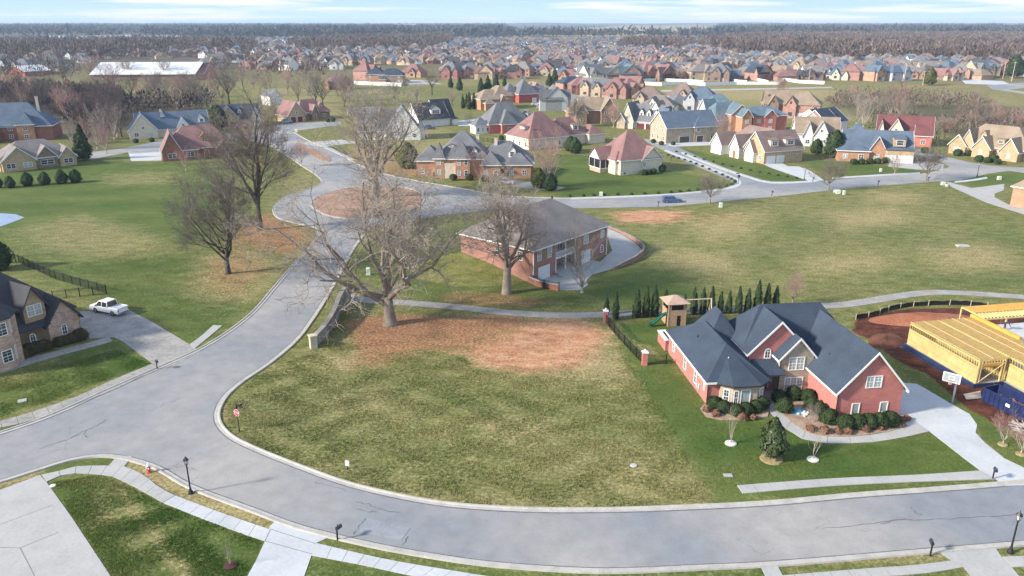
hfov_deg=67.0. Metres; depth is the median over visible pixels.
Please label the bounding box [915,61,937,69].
brick house
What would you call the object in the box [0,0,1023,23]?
sky
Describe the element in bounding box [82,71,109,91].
bare tree
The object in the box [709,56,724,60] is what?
brick house
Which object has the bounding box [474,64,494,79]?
brick house
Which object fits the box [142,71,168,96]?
bare tree
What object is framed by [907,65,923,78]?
brick house
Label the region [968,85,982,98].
bare tree
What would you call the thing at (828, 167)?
bare tree
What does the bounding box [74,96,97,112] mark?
bare tree
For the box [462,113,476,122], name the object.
bare tree
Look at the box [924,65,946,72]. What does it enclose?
brick house
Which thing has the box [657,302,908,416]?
brick house
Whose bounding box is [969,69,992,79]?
brick house
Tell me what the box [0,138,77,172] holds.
brick house
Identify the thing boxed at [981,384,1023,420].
dumpster
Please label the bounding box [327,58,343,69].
brick house
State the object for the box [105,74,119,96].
bare tree
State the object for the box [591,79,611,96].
brick house
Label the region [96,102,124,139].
bare tree
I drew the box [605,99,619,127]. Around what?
bare tree
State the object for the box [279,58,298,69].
brick house
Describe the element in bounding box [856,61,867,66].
brick house
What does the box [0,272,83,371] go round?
brick house
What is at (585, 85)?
brick house
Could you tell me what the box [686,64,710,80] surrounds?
brick house
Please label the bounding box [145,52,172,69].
bare tree
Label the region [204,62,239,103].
bare tree
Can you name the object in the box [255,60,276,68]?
brick house
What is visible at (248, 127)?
bare tree
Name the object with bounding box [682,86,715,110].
brick house
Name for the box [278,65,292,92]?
bare tree
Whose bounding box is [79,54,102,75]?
bare tree
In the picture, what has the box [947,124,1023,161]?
brick house
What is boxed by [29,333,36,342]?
window
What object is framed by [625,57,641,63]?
brick house
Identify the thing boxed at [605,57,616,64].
brick house
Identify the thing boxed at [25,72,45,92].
bare tree
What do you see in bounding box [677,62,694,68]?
brick house
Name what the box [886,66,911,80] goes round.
brick house
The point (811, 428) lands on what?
dry shrub
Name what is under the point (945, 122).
bare tree
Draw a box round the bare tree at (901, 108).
[893,95,915,114]
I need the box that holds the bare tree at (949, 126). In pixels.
[934,116,958,139]
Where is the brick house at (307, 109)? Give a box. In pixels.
[277,99,330,122]
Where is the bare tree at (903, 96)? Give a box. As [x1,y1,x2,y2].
[886,82,912,114]
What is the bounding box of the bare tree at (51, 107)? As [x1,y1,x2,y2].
[41,102,58,114]
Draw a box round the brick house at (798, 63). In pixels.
[790,58,807,70]
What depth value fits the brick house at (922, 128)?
279.86 m
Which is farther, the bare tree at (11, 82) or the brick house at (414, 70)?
the brick house at (414, 70)
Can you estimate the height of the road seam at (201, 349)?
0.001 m
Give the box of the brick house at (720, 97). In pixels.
[699,94,734,105]
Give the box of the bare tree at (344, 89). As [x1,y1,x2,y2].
[332,71,357,106]
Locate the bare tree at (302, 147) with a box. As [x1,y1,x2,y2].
[290,135,308,166]
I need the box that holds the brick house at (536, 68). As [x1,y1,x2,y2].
[534,65,556,75]
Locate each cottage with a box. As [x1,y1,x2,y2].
[127,109,209,139]
[211,103,261,126]
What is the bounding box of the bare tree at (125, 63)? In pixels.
[116,55,135,69]
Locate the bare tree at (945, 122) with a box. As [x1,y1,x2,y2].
[935,116,950,139]
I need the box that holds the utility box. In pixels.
[366,267,370,274]
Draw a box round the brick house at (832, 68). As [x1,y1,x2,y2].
[823,64,845,78]
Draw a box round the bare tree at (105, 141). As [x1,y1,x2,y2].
[87,120,113,153]
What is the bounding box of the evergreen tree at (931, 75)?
[922,67,937,84]
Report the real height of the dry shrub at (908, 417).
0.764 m
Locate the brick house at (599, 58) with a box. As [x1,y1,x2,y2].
[594,56,603,60]
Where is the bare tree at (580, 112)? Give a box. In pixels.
[566,96,587,123]
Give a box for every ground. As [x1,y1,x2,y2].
[0,22,1023,575]
[414,252,523,285]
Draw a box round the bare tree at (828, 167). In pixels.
[804,153,848,189]
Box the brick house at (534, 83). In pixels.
[528,81,548,88]
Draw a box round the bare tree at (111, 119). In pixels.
[100,106,124,135]
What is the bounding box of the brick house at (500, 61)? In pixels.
[494,57,507,64]
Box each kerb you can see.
[0,147,322,433]
[0,454,1023,573]
[214,224,1023,511]
[293,132,736,198]
[311,185,424,218]
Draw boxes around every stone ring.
[725,440,736,446]
[807,456,818,462]
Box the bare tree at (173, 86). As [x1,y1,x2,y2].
[161,72,188,108]
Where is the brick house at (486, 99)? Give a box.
[471,85,512,109]
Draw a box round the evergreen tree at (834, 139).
[823,129,845,157]
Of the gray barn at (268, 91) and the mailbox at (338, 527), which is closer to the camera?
the mailbox at (338, 527)
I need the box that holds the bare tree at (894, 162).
[886,152,903,173]
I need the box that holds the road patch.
[357,519,409,540]
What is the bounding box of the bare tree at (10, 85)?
[0,72,24,100]
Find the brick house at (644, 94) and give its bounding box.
[632,87,662,103]
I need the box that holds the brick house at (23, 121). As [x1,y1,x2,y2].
[0,95,62,140]
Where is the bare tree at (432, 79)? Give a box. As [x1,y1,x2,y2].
[418,66,441,94]
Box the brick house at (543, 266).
[458,196,610,281]
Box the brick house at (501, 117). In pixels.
[469,101,531,133]
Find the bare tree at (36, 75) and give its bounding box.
[23,67,45,90]
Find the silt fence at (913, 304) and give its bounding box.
[855,299,988,319]
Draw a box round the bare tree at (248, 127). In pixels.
[225,115,263,154]
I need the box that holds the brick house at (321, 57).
[314,55,329,60]
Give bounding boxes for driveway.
[0,475,109,575]
[80,310,199,368]
[128,151,161,160]
[248,522,326,575]
[302,140,357,145]
[405,80,439,83]
[457,119,475,125]
[511,181,564,190]
[536,94,587,107]
[543,229,640,289]
[657,142,710,146]
[764,164,822,181]
[888,161,943,169]
[899,383,1023,485]
[941,549,1018,575]
[946,181,1023,213]
[962,79,1008,84]
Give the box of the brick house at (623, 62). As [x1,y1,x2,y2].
[616,59,633,65]
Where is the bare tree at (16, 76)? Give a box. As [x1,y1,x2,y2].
[10,70,26,82]
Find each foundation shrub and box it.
[449,174,456,180]
[465,174,473,180]
[640,169,646,174]
[651,168,656,173]
[658,164,666,171]
[850,158,857,164]
[858,158,865,164]
[865,158,873,163]
[874,158,881,163]
[882,157,889,162]
[953,149,962,155]
[964,150,971,155]
[974,155,983,161]
[983,157,991,162]
[988,154,999,161]
[993,158,1002,164]
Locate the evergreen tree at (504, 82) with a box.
[502,76,506,85]
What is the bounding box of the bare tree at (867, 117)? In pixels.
[855,96,879,127]
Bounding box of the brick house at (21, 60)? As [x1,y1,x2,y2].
[11,58,34,65]
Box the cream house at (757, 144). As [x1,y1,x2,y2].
[709,125,804,163]
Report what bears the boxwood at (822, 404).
on the planting bed at (801, 421)
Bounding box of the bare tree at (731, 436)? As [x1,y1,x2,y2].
[726,405,736,441]
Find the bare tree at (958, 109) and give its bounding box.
[951,102,966,116]
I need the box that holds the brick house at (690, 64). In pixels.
[681,62,696,68]
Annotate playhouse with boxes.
[648,295,711,326]
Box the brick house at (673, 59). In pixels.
[669,57,685,61]
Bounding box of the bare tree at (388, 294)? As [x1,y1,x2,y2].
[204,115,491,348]
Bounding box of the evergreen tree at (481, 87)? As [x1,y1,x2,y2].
[477,77,484,92]
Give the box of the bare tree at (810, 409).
[807,400,820,419]
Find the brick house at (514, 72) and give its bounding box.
[503,65,525,78]
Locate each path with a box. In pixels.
[0,337,111,373]
[316,143,354,159]
[350,290,1023,317]
[769,403,928,442]
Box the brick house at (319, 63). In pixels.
[310,61,326,68]
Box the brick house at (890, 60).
[882,58,898,64]
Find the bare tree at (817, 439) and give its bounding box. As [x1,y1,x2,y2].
[808,419,824,457]
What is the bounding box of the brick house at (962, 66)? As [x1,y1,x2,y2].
[953,63,970,78]
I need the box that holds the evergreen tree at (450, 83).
[448,76,453,87]
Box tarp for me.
[792,409,803,414]
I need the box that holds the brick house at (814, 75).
[796,69,823,80]
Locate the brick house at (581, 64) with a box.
[573,62,594,69]
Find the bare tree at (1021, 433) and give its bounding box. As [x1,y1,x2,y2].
[1009,424,1023,452]
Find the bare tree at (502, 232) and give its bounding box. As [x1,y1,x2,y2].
[443,161,562,294]
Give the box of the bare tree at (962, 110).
[956,107,964,122]
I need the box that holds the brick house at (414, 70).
[402,63,427,77]
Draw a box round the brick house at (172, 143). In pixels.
[159,124,235,161]
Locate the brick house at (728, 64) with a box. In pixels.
[715,62,732,67]
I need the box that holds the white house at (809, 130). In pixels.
[791,116,841,146]
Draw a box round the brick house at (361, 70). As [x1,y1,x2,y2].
[352,61,380,80]
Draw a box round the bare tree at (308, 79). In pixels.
[296,64,320,95]
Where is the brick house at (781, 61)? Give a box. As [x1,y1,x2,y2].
[772,58,789,64]
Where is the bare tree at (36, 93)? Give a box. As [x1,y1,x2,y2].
[14,81,49,106]
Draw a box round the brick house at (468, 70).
[462,62,475,78]
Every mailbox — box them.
[335,523,341,540]
[929,538,934,555]
[992,467,997,478]
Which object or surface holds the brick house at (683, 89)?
on the ground at (864, 242)
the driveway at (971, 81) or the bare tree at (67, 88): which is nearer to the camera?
the bare tree at (67, 88)
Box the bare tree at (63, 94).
[46,80,79,116]
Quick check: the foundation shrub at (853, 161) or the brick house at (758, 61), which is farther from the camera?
the brick house at (758, 61)
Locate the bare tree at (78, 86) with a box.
[73,78,94,92]
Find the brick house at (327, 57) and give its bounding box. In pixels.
[323,56,340,61]
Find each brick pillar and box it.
[603,308,608,322]
[641,349,648,365]
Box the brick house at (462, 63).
[457,61,474,66]
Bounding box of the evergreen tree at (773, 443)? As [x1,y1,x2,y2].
[758,416,790,458]
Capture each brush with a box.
[0,77,219,138]
[824,84,1023,144]
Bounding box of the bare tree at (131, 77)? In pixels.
[114,74,140,100]
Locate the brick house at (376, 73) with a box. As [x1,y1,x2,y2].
[365,66,405,82]
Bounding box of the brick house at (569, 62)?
[564,60,573,64]
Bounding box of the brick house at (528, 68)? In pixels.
[514,61,534,76]
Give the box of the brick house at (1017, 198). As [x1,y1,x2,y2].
[1010,180,1023,207]
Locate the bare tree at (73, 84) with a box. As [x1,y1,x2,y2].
[64,80,82,91]
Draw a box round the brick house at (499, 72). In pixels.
[495,67,504,78]
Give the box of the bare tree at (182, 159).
[174,147,190,168]
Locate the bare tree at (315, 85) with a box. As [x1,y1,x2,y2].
[303,72,332,99]
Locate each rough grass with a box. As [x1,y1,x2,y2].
[0,348,148,415]
[52,476,260,575]
[67,230,296,336]
[227,312,709,506]
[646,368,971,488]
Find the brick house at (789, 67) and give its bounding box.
[782,64,793,69]
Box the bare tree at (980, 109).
[970,100,990,118]
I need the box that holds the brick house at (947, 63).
[935,60,955,67]
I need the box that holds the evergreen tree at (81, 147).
[71,124,92,159]
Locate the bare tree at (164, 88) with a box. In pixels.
[156,79,173,102]
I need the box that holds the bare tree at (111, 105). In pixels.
[87,88,130,136]
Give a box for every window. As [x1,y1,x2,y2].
[0,322,7,336]
[1,348,13,363]
[6,163,15,168]
[23,162,32,166]
[26,302,42,317]
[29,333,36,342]
[41,159,54,164]
[61,324,67,334]
[63,157,73,162]
[168,153,176,158]
[186,152,194,156]
[537,250,541,261]
[547,247,551,257]
[583,234,588,244]
[683,357,686,370]
[693,370,696,384]
[722,389,729,400]
[733,391,738,403]
[740,389,750,403]
[759,386,763,396]
[764,348,770,358]
[783,377,802,390]
[788,357,804,370]
[850,403,859,413]
[865,375,882,387]
[879,401,888,411]
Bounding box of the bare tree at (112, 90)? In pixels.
[92,76,126,96]
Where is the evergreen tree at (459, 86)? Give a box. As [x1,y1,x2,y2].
[456,76,462,90]
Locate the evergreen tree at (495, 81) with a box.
[492,74,499,86]
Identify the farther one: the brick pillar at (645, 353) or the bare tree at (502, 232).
the bare tree at (502, 232)
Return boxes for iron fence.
[13,254,106,291]
[51,286,106,297]
[530,274,559,288]
[606,314,641,361]
[617,303,770,319]
[648,354,666,363]
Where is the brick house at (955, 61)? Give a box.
[950,59,959,64]
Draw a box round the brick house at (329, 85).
[325,74,354,89]
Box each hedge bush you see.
[22,343,35,355]
[22,346,29,357]
[31,341,41,353]
[38,339,51,351]
[52,336,64,346]
[61,335,69,344]
[66,333,78,343]
[72,328,89,340]
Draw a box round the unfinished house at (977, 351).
[899,302,1023,394]
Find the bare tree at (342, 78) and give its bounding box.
[331,67,355,97]
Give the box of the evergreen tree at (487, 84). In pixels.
[484,75,491,88]
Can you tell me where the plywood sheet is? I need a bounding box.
[963,391,980,399]
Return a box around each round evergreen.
[2,176,15,187]
[19,172,33,185]
[37,172,50,184]
[54,169,68,183]
[68,169,82,182]
[563,136,573,150]
[568,137,582,152]
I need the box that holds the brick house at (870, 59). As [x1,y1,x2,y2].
[865,57,876,61]
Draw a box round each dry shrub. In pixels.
[701,406,710,412]
[711,409,720,416]
[737,412,748,420]
[748,414,758,420]
[805,424,816,432]
[819,425,832,433]
[833,428,842,434]
[842,427,853,434]
[860,424,872,432]
[876,425,885,430]
[899,416,906,422]
[903,415,911,421]
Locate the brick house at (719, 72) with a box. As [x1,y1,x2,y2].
[706,62,731,81]
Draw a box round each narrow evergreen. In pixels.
[461,94,465,107]
[466,93,471,108]
[472,92,475,108]
[604,294,609,313]
[611,291,619,318]
[632,288,641,316]
[642,286,650,316]
[650,285,659,316]
[661,289,668,307]
[690,287,697,313]
[698,287,707,313]
[707,285,715,309]
[717,291,723,311]
[726,290,732,313]
[734,286,742,313]
[743,288,752,310]
[752,279,762,307]
[763,283,771,303]
[772,285,779,303]
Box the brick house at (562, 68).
[557,65,575,72]
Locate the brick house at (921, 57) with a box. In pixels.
[912,54,929,62]
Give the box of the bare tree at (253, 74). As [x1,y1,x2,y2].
[246,63,261,87]
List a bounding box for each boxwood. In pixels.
[706,396,720,408]
[715,400,730,413]
[728,403,744,416]
[739,401,754,414]
[749,399,765,413]
[758,396,771,409]
[771,389,786,401]
[774,397,794,413]
[785,385,802,400]
[800,388,815,401]
[803,397,817,407]
[812,401,828,413]
[817,407,838,425]
[836,413,855,428]
[851,413,866,429]
[862,412,879,429]
[874,412,890,427]
[883,410,901,426]
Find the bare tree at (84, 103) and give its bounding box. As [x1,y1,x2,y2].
[70,85,101,120]
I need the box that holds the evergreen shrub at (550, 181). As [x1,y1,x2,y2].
[542,173,557,190]
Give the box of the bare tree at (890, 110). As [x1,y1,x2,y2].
[880,80,904,114]
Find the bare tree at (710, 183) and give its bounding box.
[697,168,730,202]
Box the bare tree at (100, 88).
[85,83,114,98]
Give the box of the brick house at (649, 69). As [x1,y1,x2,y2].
[641,62,655,78]
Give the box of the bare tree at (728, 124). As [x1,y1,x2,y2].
[715,117,734,131]
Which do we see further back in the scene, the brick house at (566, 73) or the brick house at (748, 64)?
the brick house at (748, 64)
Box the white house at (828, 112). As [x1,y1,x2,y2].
[799,107,848,128]
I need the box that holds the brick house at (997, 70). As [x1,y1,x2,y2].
[987,60,1001,75]
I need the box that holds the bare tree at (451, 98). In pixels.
[447,93,454,105]
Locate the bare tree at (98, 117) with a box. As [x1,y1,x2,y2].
[84,102,109,139]
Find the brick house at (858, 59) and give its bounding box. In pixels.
[852,57,865,60]
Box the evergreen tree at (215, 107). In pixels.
[207,104,227,129]
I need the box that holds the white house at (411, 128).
[357,103,425,139]
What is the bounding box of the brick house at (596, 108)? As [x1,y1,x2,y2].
[564,95,616,123]
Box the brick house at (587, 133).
[504,112,606,149]
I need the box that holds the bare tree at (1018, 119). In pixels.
[1013,113,1023,126]
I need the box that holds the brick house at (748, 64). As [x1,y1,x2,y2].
[739,61,756,68]
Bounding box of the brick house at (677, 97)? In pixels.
[669,93,683,110]
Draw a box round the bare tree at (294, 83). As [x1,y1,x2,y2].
[287,75,305,100]
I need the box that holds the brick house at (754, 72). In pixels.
[744,64,773,80]
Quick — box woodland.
[0,22,1023,37]
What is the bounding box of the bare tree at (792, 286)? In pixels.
[786,267,807,302]
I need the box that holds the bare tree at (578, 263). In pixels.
[553,215,615,292]
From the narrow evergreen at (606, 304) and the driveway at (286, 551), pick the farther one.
the narrow evergreen at (606, 304)
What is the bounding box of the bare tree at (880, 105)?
[870,88,896,122]
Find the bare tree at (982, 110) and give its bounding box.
[967,90,996,127]
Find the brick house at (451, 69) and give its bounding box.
[438,62,461,78]
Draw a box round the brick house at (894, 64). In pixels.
[884,63,904,66]
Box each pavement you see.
[0,364,155,427]
[42,466,174,502]
[109,456,131,465]
[163,495,269,540]
[190,325,221,347]
[312,543,483,575]
[571,150,741,198]
[681,152,811,183]
[737,470,995,493]
[761,563,781,575]
[780,560,962,575]
[832,172,919,178]
[955,177,987,182]
[1003,556,1023,566]
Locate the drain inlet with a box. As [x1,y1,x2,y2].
[955,244,969,246]
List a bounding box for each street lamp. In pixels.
[183,457,193,494]
[1006,510,1022,554]
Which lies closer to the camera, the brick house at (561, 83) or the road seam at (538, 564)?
the road seam at (538, 564)
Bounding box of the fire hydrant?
[145,463,151,473]
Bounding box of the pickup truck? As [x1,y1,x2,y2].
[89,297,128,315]
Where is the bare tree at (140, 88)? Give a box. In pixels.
[132,82,150,100]
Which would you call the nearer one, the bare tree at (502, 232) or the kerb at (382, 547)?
the kerb at (382, 547)
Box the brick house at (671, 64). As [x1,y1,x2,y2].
[664,62,678,68]
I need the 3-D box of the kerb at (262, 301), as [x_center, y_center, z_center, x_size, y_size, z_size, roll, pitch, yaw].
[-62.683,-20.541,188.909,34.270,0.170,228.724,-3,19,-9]
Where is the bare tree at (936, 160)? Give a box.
[908,141,949,179]
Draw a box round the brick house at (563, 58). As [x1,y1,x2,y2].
[553,55,568,59]
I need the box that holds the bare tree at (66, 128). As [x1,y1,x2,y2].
[57,115,77,142]
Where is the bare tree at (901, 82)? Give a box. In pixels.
[898,77,906,86]
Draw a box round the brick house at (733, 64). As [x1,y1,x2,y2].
[722,58,739,68]
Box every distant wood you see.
[0,32,696,59]
[697,30,1023,58]
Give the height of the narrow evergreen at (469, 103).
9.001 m
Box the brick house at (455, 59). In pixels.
[443,56,460,62]
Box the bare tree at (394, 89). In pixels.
[381,78,407,100]
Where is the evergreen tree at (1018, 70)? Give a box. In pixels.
[1005,55,1023,76]
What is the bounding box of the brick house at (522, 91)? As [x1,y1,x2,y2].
[503,79,545,102]
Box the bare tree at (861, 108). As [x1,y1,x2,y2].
[845,89,872,122]
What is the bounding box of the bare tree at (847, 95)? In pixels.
[840,89,854,104]
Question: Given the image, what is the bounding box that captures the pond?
[0,213,24,225]
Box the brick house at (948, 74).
[934,67,964,80]
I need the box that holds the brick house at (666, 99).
[641,95,679,110]
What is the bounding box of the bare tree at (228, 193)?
[149,112,263,274]
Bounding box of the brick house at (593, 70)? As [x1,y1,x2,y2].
[575,64,607,78]
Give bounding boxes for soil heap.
[868,312,971,326]
[868,333,903,348]
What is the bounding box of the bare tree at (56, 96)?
[51,87,74,121]
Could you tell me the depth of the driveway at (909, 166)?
238.12 m
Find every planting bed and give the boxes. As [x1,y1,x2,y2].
[700,403,769,419]
[775,393,906,436]
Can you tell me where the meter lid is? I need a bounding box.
[18,398,26,402]
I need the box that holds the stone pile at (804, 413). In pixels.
[797,410,809,416]
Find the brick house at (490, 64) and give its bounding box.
[478,62,498,68]
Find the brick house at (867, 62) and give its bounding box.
[853,61,872,64]
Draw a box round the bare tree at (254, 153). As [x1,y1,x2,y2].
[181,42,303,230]
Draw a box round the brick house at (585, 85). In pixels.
[579,77,605,95]
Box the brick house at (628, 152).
[587,130,664,174]
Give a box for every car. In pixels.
[281,119,292,122]
[424,125,434,128]
[499,177,515,184]
[661,195,681,202]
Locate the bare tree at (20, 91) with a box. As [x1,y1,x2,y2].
[7,77,33,102]
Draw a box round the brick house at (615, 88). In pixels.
[601,77,628,98]
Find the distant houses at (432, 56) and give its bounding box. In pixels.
[0,34,1008,64]
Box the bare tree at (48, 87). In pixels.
[39,69,60,93]
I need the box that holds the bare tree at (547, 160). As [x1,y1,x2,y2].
[521,125,564,175]
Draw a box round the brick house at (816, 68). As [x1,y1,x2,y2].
[800,65,822,72]
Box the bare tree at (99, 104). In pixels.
[88,90,111,129]
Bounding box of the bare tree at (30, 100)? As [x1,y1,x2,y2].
[16,94,35,106]
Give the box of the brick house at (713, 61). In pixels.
[707,59,722,63]
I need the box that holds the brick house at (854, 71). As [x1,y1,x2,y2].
[839,62,863,80]
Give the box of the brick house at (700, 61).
[694,59,708,63]
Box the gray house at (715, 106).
[698,99,730,130]
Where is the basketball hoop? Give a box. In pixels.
[942,371,961,403]
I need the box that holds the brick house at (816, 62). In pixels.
[809,60,828,67]
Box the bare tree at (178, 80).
[170,74,187,95]
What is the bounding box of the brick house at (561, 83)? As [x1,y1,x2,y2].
[555,76,577,88]
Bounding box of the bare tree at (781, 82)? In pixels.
[773,76,793,89]
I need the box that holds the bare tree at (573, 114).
[565,92,584,120]
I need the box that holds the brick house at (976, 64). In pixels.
[960,60,991,72]
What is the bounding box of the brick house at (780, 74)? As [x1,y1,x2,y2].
[772,69,796,80]
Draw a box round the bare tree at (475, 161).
[464,138,489,183]
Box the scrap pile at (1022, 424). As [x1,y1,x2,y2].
[1010,419,1023,432]
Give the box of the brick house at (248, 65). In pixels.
[239,61,260,68]
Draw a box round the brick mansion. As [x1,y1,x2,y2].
[414,130,534,178]
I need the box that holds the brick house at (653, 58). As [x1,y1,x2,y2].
[644,56,661,61]
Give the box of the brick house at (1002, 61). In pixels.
[1001,60,1008,73]
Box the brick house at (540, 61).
[530,58,544,64]
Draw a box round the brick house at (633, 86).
[623,78,645,97]
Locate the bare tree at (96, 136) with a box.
[83,116,105,148]
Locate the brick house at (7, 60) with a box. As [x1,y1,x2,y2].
[0,58,11,65]
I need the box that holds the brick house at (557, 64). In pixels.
[545,60,562,69]
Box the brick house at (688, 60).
[682,58,695,61]
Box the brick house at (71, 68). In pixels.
[52,61,73,70]
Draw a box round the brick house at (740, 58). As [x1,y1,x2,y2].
[725,56,744,63]
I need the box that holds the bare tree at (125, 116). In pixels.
[108,106,130,136]
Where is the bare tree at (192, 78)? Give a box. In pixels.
[177,71,201,88]
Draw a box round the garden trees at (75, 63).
[0,35,995,78]
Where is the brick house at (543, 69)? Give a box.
[537,63,553,75]
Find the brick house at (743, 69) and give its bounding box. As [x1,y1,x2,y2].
[738,67,747,78]
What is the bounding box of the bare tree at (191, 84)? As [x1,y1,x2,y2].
[171,69,202,106]
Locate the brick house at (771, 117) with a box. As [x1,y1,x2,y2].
[726,102,788,131]
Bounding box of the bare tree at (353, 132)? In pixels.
[319,68,440,198]
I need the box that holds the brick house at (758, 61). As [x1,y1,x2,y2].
[753,60,764,63]
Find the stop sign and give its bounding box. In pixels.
[234,403,242,431]
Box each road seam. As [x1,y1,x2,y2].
[0,149,323,434]
[0,454,1023,567]
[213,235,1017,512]
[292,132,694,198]
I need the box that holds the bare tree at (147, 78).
[136,69,157,99]
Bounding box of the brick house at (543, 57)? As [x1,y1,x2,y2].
[533,55,548,61]
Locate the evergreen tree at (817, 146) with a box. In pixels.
[809,138,822,153]
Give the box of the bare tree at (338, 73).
[325,62,345,95]
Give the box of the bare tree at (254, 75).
[252,64,277,88]
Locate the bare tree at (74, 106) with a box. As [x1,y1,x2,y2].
[60,99,82,115]
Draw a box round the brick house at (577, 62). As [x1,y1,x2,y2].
[574,60,590,65]
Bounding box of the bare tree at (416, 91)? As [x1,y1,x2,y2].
[407,81,425,101]
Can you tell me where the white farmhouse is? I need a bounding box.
[615,100,674,129]
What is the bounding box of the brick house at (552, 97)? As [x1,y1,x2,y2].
[538,84,570,110]
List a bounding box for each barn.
[6,64,50,75]
[90,62,215,80]
[261,89,282,105]
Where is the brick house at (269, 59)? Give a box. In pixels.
[257,55,273,61]
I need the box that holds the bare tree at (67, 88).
[54,83,77,112]
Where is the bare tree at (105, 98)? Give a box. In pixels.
[89,88,117,126]
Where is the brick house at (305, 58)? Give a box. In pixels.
[296,55,313,67]
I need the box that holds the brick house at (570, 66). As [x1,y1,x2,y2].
[566,64,574,68]
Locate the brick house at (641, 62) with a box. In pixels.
[635,61,647,65]
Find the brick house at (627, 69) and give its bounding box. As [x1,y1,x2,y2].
[619,63,642,76]
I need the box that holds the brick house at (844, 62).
[837,60,853,64]
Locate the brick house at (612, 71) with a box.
[605,64,618,78]
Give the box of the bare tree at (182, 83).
[168,69,194,106]
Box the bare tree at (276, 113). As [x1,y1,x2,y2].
[270,104,281,121]
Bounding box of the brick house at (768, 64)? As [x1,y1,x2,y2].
[759,62,772,66]
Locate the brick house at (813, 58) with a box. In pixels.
[807,56,818,62]
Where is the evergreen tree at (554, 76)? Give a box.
[551,68,558,83]
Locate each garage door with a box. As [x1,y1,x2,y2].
[297,116,302,121]
[425,121,434,126]
[538,264,549,279]
[581,249,589,263]
[636,123,644,128]
[679,136,689,142]
[696,135,702,141]
[766,156,775,163]
[776,155,784,162]
[885,155,897,162]
[895,155,913,163]
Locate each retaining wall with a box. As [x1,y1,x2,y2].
[314,282,350,344]
[528,276,559,290]
[608,226,644,268]
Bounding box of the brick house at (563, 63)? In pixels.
[554,59,566,65]
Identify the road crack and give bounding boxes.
[826,514,1015,527]
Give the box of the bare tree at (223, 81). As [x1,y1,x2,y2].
[210,59,242,103]
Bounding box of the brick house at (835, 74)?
[825,66,848,79]
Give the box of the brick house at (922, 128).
[876,114,935,146]
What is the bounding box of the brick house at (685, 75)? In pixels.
[675,69,687,78]
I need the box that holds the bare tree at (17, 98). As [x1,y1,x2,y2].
[0,89,27,101]
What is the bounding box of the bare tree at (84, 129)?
[72,116,96,142]
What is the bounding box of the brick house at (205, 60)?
[198,57,217,68]
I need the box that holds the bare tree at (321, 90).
[306,73,336,105]
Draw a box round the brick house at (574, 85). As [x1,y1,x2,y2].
[567,76,582,93]
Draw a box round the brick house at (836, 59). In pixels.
[827,56,841,62]
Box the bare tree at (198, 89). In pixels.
[192,71,214,106]
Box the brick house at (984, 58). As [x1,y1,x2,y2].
[975,56,991,59]
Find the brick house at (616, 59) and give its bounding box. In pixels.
[605,56,621,62]
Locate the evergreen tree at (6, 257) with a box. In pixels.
[0,241,13,269]
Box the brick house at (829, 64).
[825,62,838,66]
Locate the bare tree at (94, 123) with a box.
[80,114,106,132]
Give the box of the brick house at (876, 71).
[861,61,889,81]
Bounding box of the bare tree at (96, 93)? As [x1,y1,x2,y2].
[89,84,110,106]
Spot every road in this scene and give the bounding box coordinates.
[0,225,1023,566]
[80,121,340,159]
[261,132,708,233]
[613,138,1023,201]
[661,87,831,91]
[987,83,1023,93]
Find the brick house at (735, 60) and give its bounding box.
[731,59,743,65]
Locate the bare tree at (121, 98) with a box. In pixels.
[111,86,126,108]
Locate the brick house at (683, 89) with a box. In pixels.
[666,83,694,96]
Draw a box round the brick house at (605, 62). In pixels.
[597,58,612,66]
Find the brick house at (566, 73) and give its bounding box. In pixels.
[557,69,575,79]
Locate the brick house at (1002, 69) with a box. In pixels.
[991,60,1005,74]
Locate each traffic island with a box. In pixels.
[301,146,330,160]
[313,186,421,217]
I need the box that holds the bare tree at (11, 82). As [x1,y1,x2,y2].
[1,76,19,94]
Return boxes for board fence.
[354,80,402,85]
[643,78,702,81]
[645,81,777,85]
[730,78,746,81]
[779,78,824,83]
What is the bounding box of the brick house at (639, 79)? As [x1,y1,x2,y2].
[619,76,644,83]
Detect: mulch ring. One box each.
[223,561,236,570]
[760,453,782,464]
[997,442,1007,446]
[1015,451,1023,456]
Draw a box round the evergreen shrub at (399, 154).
[394,142,418,168]
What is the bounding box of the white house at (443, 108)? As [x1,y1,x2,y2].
[409,98,458,126]
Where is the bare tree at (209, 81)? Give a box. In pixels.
[196,63,228,100]
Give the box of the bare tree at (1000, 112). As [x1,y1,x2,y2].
[991,102,1006,120]
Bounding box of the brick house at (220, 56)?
[207,54,223,65]
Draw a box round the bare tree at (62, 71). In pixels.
[49,62,68,82]
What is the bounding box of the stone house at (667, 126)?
[649,107,718,143]
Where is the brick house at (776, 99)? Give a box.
[760,90,796,110]
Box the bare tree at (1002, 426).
[991,407,1021,442]
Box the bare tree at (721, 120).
[709,108,734,137]
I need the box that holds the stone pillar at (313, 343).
[307,333,317,348]
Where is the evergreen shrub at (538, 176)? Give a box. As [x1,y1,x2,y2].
[530,168,545,188]
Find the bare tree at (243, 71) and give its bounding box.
[238,61,248,82]
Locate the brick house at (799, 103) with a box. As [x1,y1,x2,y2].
[782,91,822,117]
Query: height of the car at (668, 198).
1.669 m
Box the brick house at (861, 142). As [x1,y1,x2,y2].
[834,122,916,163]
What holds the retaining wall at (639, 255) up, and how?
on the ground at (864, 242)
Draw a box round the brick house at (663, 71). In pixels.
[654,64,676,80]
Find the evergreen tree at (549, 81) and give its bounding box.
[545,72,552,86]
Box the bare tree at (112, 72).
[94,59,128,83]
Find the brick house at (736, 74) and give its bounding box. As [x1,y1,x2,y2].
[729,69,741,79]
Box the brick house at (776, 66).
[771,63,786,71]
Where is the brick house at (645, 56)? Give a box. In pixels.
[640,53,656,60]
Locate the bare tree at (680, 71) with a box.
[674,65,688,77]
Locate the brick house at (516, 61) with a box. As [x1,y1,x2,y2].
[510,59,520,64]

